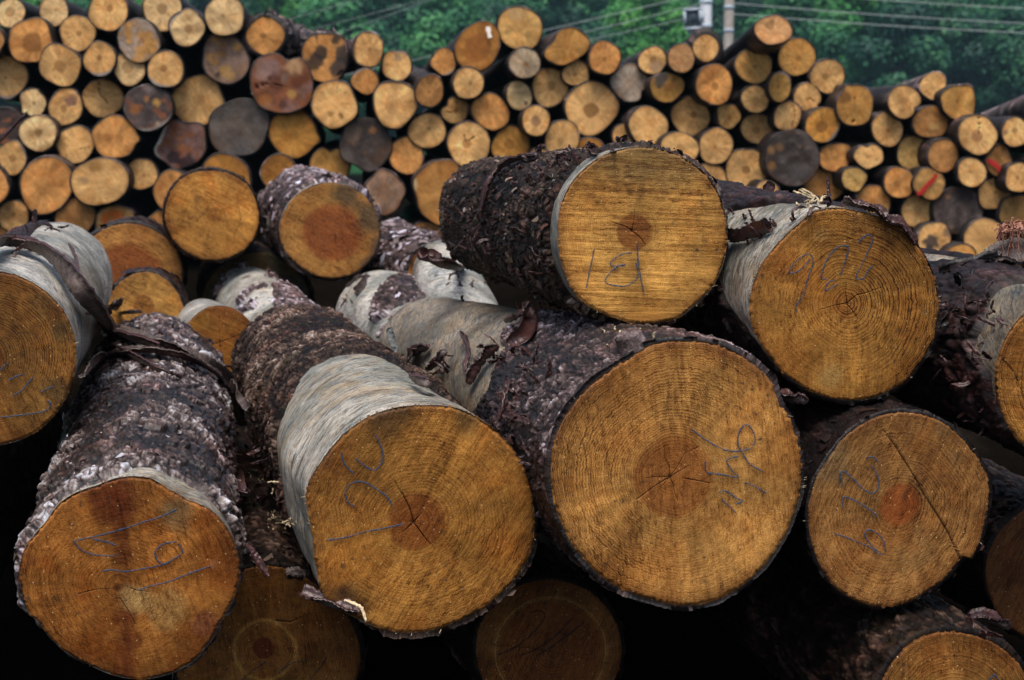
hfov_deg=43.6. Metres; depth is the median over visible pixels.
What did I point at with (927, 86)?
log
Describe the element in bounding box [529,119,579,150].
log
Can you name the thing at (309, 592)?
bark strip
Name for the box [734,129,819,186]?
log
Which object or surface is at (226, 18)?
log
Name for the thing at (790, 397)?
bark strip
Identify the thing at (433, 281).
log
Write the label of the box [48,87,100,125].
log
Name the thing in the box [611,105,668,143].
log
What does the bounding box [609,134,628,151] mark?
bark strip
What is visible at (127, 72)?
log
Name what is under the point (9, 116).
log
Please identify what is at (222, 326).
log
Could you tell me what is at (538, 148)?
bark strip
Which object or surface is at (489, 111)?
log
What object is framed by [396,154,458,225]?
log
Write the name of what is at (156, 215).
log
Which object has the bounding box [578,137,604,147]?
log
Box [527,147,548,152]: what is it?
log
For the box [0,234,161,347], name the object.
bark strip
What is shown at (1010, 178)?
log
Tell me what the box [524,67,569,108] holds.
log
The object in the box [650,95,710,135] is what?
log
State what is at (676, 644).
ground
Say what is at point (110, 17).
log
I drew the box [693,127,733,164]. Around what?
log
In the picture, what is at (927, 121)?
log
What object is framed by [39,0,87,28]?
log
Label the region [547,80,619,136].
log
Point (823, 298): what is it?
log
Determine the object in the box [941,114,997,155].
log
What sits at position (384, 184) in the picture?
log
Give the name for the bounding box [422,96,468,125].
log
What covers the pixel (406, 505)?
log
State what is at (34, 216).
bark strip
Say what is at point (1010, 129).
log
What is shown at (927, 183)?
log
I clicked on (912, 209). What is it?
log
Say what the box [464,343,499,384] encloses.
bark strip
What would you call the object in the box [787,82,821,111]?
log
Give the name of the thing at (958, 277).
bark strip
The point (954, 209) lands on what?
log
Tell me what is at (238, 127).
log
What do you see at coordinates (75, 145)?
log
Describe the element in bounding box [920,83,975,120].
log
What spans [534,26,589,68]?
log
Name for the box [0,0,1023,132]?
hillside wood
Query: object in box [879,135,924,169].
log
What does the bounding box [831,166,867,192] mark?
log
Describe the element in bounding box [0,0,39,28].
log
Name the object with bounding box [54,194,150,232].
log
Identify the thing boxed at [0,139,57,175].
log
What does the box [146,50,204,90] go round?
log
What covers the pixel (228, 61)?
log
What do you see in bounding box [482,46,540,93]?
log
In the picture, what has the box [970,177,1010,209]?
log
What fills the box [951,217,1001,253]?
log
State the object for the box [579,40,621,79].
log
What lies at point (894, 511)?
log
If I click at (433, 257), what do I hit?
bark strip
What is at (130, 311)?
bark strip
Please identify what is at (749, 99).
log
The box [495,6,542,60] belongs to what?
log
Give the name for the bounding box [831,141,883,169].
log
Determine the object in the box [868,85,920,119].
log
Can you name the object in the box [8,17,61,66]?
log
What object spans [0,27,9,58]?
log
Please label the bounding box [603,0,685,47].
tree
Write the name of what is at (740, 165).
log
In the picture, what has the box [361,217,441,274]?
log
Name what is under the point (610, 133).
log
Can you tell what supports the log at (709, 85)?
on the log at (688, 114)
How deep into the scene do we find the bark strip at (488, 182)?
3.34 m
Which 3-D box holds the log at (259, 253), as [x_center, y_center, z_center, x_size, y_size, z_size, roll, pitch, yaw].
[-1.308,-0.243,6.431,0.549,0.584,1.194,-2,8,-14]
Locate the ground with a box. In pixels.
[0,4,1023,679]
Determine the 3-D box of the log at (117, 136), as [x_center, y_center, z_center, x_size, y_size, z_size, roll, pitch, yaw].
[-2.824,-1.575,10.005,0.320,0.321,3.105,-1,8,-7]
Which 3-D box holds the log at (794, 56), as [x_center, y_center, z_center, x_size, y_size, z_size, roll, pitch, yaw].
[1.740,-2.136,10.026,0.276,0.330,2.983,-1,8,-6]
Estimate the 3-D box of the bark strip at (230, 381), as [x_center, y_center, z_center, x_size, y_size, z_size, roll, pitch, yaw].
[-0.893,0.086,3.631,0.335,0.216,0.890,-4,9,-25]
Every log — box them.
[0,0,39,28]
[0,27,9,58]
[0,54,60,101]
[0,106,28,144]
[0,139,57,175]
[0,165,21,204]
[0,198,53,230]
[0,220,112,444]
[0,226,6,234]
[0,393,72,583]
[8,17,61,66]
[13,312,247,679]
[18,114,68,151]
[18,154,79,215]
[20,88,55,115]
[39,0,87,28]
[39,43,98,88]
[42,217,53,221]
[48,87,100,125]
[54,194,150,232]
[56,125,101,164]
[59,15,117,53]
[69,156,151,205]
[81,78,132,118]
[82,40,120,80]
[87,0,143,37]
[90,213,187,287]
[91,114,160,158]
[94,194,159,229]
[107,266,188,323]
[113,52,151,87]
[117,18,201,65]
[122,84,178,131]
[128,157,202,190]
[142,0,203,37]
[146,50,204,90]
[148,209,162,224]
[152,165,201,209]
[153,119,217,168]
[162,166,260,263]
[168,8,211,57]
[171,74,253,126]
[172,424,367,679]
[177,299,249,371]
[196,235,315,303]
[201,33,257,92]
[202,152,272,192]
[204,0,250,39]
[208,98,277,156]
[212,262,318,321]
[224,304,538,638]
[241,7,312,59]
[249,52,316,114]
[257,164,381,280]
[260,153,310,186]
[267,109,325,159]
[296,27,356,85]
[309,139,350,176]
[310,80,358,134]
[335,270,426,340]
[339,117,392,172]
[347,31,383,72]
[350,68,378,102]
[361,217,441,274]
[362,162,405,215]
[366,80,417,129]
[378,50,412,83]
[379,295,805,611]
[386,136,423,174]
[396,112,446,148]
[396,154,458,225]
[400,204,441,235]
[406,66,443,107]
[413,240,497,304]
[422,47,456,80]
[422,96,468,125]
[424,120,490,165]
[437,140,729,326]
[441,534,625,679]
[442,66,484,100]
[443,21,500,80]
[464,92,509,131]
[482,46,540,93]
[487,124,530,157]
[488,80,532,112]
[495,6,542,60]
[508,105,549,136]
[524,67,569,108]
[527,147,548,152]
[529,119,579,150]
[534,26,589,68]
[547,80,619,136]
[559,59,589,86]
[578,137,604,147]
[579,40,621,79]
[593,63,647,104]
[593,123,631,144]
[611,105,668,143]
[620,45,666,75]
[620,72,684,106]
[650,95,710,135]
[655,131,699,159]
[661,43,694,74]
[671,178,941,405]
[679,63,732,106]
[683,27,723,67]
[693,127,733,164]
[699,162,726,180]
[705,555,1023,679]
[709,103,741,129]
[718,15,792,64]
[720,147,765,185]
[724,49,771,86]
[726,84,769,113]
[727,113,773,145]
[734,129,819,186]
[747,179,779,191]
[760,71,791,103]
[762,100,801,130]
[770,37,816,76]
[777,384,994,610]
[778,168,843,200]
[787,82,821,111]
[791,58,845,95]
[796,107,840,143]
[816,142,850,172]
[819,84,873,126]
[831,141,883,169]
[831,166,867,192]
[832,111,903,147]
[835,184,890,212]
[864,166,912,198]
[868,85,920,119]
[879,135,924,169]
[888,193,930,227]
[890,247,1023,456]
[894,71,946,101]
[900,105,948,137]
[909,167,945,199]
[910,221,950,249]
[917,137,958,172]
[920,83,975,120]
[929,185,983,234]
[938,457,1023,639]
[939,241,976,255]
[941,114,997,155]
[941,156,987,187]
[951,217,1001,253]
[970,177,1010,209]
[973,143,1012,176]
[981,94,1023,118]
[983,194,1023,224]
[987,162,1023,192]
[989,116,1023,147]
[1009,145,1023,153]
[1011,154,1023,162]
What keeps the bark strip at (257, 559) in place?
on the log at (131, 551)
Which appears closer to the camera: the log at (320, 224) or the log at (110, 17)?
the log at (320, 224)
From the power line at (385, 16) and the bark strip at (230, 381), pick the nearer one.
the bark strip at (230, 381)
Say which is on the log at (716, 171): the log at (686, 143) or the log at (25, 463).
the log at (686, 143)
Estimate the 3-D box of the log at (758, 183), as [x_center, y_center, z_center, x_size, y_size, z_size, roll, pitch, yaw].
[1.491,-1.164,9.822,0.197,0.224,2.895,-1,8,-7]
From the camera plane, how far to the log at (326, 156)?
8.63 m
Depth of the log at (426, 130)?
8.59 m
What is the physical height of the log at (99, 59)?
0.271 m
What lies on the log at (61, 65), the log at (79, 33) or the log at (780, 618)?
the log at (79, 33)
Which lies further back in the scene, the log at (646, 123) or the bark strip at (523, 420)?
the log at (646, 123)
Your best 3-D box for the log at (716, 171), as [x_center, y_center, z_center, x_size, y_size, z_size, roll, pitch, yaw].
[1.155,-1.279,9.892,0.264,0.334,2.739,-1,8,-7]
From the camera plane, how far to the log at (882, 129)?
8.53 m
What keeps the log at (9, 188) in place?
on the log at (15, 213)
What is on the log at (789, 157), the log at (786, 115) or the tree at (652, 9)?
the log at (786, 115)
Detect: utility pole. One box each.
[699,0,712,28]
[723,0,733,49]
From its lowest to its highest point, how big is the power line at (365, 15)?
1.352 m
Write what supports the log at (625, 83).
on the log at (646, 123)
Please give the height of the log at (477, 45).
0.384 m
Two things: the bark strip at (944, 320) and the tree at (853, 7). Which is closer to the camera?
the bark strip at (944, 320)
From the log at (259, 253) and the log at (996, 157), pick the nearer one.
the log at (259, 253)
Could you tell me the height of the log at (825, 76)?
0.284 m
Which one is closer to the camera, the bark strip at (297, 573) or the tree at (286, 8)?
the bark strip at (297, 573)
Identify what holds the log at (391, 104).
on the log at (366, 145)
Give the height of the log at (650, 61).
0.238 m
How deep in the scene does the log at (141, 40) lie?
8.46 m
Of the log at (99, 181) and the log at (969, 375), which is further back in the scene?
the log at (99, 181)
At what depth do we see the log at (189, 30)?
8.42 m
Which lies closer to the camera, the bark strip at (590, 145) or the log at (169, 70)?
the bark strip at (590, 145)
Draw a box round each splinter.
[344,599,366,621]
[386,327,397,351]
[792,190,813,198]
[799,189,811,197]
[801,188,814,197]
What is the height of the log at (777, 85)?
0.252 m
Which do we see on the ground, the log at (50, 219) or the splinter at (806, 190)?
the log at (50, 219)
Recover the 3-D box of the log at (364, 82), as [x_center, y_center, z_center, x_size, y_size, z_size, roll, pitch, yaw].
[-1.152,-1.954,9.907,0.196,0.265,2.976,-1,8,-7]
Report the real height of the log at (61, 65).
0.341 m
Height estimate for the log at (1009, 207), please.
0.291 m
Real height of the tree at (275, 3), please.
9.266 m
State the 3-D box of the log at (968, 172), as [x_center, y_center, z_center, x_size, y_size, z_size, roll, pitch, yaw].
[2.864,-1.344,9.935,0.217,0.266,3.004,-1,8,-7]
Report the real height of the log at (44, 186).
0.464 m
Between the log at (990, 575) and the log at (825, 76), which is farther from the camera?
the log at (825, 76)
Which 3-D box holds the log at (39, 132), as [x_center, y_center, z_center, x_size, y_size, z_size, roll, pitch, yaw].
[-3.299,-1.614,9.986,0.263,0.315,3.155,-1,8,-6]
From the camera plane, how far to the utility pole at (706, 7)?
36.20 m
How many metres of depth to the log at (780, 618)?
2.72 m
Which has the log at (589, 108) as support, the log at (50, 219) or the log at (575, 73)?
the log at (575, 73)
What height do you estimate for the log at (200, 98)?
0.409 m
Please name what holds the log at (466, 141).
on the log at (426, 180)
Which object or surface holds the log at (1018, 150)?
on the log at (1017, 157)
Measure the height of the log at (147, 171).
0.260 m
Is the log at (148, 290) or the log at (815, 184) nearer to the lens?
the log at (148, 290)
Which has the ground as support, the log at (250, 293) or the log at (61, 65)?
the log at (250, 293)
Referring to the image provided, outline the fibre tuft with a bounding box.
[994,217,1023,266]
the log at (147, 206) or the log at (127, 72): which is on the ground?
the log at (147, 206)
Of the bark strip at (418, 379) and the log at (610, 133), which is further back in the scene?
the log at (610, 133)
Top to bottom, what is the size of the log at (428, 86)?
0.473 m
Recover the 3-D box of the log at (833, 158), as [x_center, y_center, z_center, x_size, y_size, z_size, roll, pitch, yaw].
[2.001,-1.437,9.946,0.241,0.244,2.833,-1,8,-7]
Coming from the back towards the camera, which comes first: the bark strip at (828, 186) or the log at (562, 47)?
the log at (562, 47)
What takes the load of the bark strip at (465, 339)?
on the log at (664, 466)
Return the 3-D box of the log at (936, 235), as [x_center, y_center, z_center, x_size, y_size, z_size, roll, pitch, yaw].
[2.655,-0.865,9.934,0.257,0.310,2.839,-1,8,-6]
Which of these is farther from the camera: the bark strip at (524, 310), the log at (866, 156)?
the log at (866, 156)
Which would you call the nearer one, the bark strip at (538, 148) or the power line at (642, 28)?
the bark strip at (538, 148)
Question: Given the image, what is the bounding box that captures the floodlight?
[683,7,704,34]
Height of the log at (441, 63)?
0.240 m
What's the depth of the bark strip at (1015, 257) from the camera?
2.96 m
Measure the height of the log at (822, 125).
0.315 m
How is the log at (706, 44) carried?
on the log at (709, 85)
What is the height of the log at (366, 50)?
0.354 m
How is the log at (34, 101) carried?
on the log at (39, 132)
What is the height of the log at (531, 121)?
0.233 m
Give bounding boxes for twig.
[0,111,27,141]
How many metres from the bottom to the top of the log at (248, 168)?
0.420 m
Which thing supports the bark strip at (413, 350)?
on the log at (406, 505)
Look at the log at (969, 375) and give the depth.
2.69 m
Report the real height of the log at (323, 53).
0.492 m
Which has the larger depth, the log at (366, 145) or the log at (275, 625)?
the log at (366, 145)
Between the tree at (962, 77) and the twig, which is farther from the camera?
the tree at (962, 77)
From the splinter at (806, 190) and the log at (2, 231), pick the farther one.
the log at (2, 231)
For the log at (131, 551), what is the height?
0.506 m
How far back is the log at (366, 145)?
8.56 m
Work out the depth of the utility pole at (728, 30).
37.75 m
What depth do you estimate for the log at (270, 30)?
8.56 m
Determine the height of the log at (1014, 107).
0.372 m
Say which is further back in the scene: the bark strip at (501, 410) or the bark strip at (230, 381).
the bark strip at (230, 381)
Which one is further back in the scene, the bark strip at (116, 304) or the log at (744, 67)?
the log at (744, 67)
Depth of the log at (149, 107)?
8.47 m
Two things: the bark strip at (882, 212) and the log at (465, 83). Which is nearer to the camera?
the bark strip at (882, 212)
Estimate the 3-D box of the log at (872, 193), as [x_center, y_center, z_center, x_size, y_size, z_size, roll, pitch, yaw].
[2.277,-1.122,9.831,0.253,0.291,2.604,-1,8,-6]
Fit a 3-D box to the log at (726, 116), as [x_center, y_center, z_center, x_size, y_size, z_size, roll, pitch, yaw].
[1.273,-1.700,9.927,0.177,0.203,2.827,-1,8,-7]
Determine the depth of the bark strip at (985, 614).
2.75 m
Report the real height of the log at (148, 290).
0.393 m
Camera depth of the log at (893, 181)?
8.52 m
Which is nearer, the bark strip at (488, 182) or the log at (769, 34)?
the bark strip at (488, 182)
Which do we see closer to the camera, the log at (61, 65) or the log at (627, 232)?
the log at (627, 232)
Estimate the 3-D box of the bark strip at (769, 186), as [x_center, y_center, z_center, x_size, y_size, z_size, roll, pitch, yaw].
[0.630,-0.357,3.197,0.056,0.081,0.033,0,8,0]
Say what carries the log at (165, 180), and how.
on the log at (156, 215)
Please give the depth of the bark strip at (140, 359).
3.35 m
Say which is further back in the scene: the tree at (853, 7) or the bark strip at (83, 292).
the tree at (853, 7)
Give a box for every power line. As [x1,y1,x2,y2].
[309,0,420,29]
[340,0,428,32]
[346,0,672,74]
[584,3,703,32]
[590,14,705,39]
[731,13,1022,32]
[732,3,1023,23]
[883,0,1023,8]
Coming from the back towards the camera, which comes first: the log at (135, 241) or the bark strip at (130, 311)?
the log at (135, 241)
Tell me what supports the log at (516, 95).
on the log at (531, 121)
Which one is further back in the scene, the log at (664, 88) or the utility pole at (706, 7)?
the utility pole at (706, 7)
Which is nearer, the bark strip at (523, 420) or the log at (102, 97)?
the bark strip at (523, 420)
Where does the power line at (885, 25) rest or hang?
attached to the utility pole at (728, 30)
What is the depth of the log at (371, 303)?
5.12 m
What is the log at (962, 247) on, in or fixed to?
on the ground
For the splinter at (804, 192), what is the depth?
2.72 m
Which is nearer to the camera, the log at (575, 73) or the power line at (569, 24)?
the log at (575, 73)
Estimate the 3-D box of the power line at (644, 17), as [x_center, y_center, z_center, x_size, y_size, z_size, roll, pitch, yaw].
[-2.001,-9.618,44.000,0.021,1.974,21.744,-7,11,-43]
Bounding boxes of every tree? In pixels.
[249,0,293,15]
[279,0,391,28]
[379,0,464,24]
[516,0,589,35]
[566,0,607,28]
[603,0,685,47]
[798,0,888,81]
[946,0,1023,83]
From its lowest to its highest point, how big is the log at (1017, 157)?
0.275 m
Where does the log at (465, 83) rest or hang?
on the log at (452, 110)
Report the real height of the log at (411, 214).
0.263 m
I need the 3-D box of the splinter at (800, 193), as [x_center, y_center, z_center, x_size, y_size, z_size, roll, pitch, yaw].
[0.619,-0.307,2.721,0.046,0.024,0.009,0,8,0]
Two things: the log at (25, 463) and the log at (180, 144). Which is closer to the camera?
the log at (25, 463)
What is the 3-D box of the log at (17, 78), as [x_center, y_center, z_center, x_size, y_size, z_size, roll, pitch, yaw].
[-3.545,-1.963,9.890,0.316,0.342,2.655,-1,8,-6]
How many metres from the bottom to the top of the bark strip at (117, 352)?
0.181 m
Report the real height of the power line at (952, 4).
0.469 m
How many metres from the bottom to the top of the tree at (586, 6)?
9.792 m
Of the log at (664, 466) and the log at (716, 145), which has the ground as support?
the log at (664, 466)
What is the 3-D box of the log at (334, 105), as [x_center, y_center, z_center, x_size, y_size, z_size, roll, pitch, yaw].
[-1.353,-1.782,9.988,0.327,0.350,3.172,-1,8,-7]
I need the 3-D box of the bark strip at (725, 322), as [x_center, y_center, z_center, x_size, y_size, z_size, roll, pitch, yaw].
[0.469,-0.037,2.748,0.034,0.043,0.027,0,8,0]
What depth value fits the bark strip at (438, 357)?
3.30 m
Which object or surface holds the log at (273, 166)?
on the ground
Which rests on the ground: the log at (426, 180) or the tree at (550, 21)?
the tree at (550, 21)
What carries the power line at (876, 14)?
attached to the utility pole at (728, 30)
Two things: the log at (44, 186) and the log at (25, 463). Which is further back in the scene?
the log at (44, 186)
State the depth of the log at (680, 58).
8.41 m
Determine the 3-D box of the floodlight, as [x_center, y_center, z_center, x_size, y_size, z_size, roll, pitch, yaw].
[5.104,-8.852,35.649,0.518,0.724,0.887,3,9,21]
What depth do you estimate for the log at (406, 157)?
8.62 m
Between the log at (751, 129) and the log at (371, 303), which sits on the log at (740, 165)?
the log at (751, 129)
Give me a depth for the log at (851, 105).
8.45 m
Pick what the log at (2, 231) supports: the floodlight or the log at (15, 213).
the log at (15, 213)
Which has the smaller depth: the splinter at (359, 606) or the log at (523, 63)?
the splinter at (359, 606)
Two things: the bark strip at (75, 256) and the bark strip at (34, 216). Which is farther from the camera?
the bark strip at (34, 216)
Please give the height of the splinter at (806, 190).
0.025 m
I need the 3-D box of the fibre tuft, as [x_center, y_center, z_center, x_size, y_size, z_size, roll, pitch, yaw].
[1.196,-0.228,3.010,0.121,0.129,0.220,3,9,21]
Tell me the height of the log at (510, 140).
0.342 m
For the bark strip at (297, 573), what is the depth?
2.75 m
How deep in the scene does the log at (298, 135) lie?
8.63 m
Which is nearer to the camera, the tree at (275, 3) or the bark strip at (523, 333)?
the bark strip at (523, 333)
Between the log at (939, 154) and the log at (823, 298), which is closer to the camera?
the log at (823, 298)
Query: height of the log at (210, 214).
0.454 m
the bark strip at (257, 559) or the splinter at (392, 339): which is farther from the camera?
the splinter at (392, 339)
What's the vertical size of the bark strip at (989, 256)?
0.072 m
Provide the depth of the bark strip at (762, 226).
2.67 m
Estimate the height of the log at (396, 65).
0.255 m
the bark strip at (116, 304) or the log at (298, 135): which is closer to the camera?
the bark strip at (116, 304)
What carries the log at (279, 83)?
on the log at (298, 135)
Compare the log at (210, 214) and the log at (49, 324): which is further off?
the log at (210, 214)
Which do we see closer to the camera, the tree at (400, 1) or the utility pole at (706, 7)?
the utility pole at (706, 7)
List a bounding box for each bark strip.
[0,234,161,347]
[31,209,37,225]
[68,242,79,270]
[78,345,222,377]
[87,344,181,378]
[108,296,123,313]
[113,324,250,410]
[119,309,141,314]
[236,470,250,496]
[244,541,269,577]
[285,566,305,580]
[298,584,359,614]
[401,343,430,359]
[409,372,439,388]
[417,247,464,270]
[425,349,447,370]
[459,330,470,371]
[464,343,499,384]
[479,152,536,218]
[496,377,509,421]
[502,412,529,425]
[504,300,530,322]
[506,301,537,346]
[531,144,545,159]
[586,141,597,155]
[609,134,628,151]
[722,318,732,332]
[727,217,772,242]
[763,181,774,191]
[781,388,808,404]
[826,176,831,200]
[841,196,917,244]
[939,249,1001,272]
[940,303,954,326]
[953,270,973,288]
[969,607,1011,630]
[983,237,1023,264]
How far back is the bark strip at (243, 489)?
2.79 m
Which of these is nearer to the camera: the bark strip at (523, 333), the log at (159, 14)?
the bark strip at (523, 333)
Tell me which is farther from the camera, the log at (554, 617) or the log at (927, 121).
the log at (927, 121)

